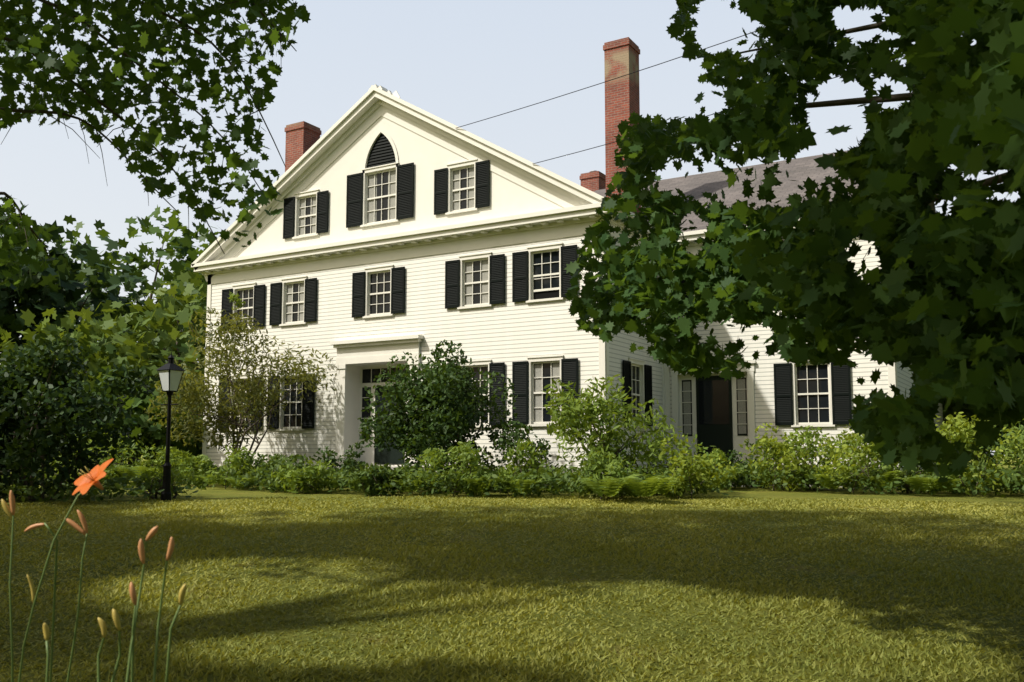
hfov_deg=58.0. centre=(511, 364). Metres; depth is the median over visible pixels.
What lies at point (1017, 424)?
shrub
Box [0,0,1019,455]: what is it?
sky
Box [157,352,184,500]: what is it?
lamp post
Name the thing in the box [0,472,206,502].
ground cover
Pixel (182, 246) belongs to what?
tree
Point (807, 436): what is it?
shrub stems
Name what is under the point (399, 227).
house
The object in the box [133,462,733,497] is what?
ground cover
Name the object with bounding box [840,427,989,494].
shrub stems
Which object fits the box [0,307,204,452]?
tree
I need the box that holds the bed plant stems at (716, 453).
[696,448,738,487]
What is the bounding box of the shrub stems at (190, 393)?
[144,307,337,471]
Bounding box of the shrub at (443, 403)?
[357,339,523,472]
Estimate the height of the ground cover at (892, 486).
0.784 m
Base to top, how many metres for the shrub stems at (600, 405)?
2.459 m
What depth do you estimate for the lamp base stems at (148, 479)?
16.42 m
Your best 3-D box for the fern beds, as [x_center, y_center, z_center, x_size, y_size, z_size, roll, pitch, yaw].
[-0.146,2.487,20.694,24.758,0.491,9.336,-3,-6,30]
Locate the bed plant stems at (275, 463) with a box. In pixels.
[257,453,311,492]
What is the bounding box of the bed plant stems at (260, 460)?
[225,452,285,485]
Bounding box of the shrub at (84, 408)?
[0,330,159,500]
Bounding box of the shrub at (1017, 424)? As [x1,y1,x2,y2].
[960,411,1023,465]
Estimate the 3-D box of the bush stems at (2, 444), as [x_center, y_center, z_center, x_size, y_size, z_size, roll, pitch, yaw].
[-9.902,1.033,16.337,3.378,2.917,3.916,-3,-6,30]
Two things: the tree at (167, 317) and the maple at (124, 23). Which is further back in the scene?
the tree at (167, 317)
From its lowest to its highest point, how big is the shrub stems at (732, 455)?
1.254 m
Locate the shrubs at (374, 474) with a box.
[348,463,402,495]
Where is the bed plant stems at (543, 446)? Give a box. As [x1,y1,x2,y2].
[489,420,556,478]
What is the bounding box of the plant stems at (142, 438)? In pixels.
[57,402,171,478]
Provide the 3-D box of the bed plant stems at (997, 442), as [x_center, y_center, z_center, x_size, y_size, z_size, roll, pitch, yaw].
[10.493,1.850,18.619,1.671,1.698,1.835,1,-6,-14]
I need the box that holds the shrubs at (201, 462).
[176,454,218,485]
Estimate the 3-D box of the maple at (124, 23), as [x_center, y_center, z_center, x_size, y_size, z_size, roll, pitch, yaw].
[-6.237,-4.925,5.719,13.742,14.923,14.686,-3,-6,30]
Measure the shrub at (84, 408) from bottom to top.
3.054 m
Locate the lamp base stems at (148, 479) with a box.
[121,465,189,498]
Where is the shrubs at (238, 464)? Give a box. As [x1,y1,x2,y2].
[202,443,258,488]
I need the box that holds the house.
[191,37,942,486]
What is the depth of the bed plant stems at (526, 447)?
17.72 m
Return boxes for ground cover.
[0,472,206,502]
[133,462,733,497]
[682,461,1023,498]
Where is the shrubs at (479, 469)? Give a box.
[415,440,491,495]
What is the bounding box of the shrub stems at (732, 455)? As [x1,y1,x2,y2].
[725,440,791,487]
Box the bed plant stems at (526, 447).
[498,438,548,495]
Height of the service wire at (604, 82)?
2.642 m
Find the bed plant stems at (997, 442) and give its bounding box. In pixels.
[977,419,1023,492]
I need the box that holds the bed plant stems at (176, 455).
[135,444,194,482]
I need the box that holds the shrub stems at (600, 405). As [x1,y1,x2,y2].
[541,374,679,494]
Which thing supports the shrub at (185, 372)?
on the lawn ground at (216, 491)
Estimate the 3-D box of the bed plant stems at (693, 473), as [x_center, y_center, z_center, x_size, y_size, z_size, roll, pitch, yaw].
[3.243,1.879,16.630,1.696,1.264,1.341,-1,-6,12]
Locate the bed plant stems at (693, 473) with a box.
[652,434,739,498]
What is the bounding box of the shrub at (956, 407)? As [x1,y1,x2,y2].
[942,397,1023,465]
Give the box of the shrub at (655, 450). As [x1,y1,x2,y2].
[593,428,716,494]
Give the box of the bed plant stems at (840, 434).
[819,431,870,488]
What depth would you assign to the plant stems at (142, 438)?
27.54 m
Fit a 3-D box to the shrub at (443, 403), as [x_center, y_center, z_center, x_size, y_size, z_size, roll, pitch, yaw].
[-1.640,1.179,20.403,3.043,3.392,3.364,-3,-6,30]
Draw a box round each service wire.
[457,31,754,127]
[533,55,905,163]
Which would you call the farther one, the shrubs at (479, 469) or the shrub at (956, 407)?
the shrub at (956, 407)
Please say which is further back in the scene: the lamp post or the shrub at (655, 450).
the shrub at (655, 450)
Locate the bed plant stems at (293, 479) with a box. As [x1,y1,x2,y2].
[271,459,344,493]
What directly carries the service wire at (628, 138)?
attached to the utility pole
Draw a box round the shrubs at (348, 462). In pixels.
[312,442,365,472]
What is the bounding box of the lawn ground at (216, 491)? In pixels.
[0,455,1023,681]
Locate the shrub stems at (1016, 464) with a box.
[980,419,1023,493]
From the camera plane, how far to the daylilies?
2.36 m
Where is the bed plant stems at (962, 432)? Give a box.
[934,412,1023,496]
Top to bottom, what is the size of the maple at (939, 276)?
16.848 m
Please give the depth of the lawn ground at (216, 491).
8.56 m
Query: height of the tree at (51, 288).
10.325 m
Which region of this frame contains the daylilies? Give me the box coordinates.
[1,458,186,681]
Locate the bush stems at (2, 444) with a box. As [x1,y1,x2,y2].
[0,345,62,497]
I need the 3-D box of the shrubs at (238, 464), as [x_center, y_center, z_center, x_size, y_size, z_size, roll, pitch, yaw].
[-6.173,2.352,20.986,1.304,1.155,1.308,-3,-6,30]
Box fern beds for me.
[51,464,1023,496]
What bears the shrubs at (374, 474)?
on the lawn ground at (216, 491)
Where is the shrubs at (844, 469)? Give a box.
[813,423,898,493]
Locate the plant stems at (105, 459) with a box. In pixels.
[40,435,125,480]
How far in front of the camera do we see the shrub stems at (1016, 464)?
17.89 m
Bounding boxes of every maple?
[0,0,310,286]
[564,0,1023,482]
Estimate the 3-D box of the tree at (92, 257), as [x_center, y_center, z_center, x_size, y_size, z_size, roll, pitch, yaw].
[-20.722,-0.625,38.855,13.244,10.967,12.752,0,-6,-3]
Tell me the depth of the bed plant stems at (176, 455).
24.49 m
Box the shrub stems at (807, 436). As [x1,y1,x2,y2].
[738,425,870,489]
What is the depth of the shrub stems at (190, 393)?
24.49 m
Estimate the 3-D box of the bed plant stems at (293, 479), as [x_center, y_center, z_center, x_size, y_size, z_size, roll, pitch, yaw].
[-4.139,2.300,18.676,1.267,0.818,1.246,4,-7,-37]
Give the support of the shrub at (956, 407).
on the lawn ground at (216, 491)
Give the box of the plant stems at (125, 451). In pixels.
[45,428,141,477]
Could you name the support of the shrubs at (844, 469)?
on the lawn ground at (216, 491)
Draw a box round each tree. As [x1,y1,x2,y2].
[0,215,198,381]
[0,220,120,367]
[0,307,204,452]
[8,202,229,466]
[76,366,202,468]
[78,271,206,379]
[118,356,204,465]

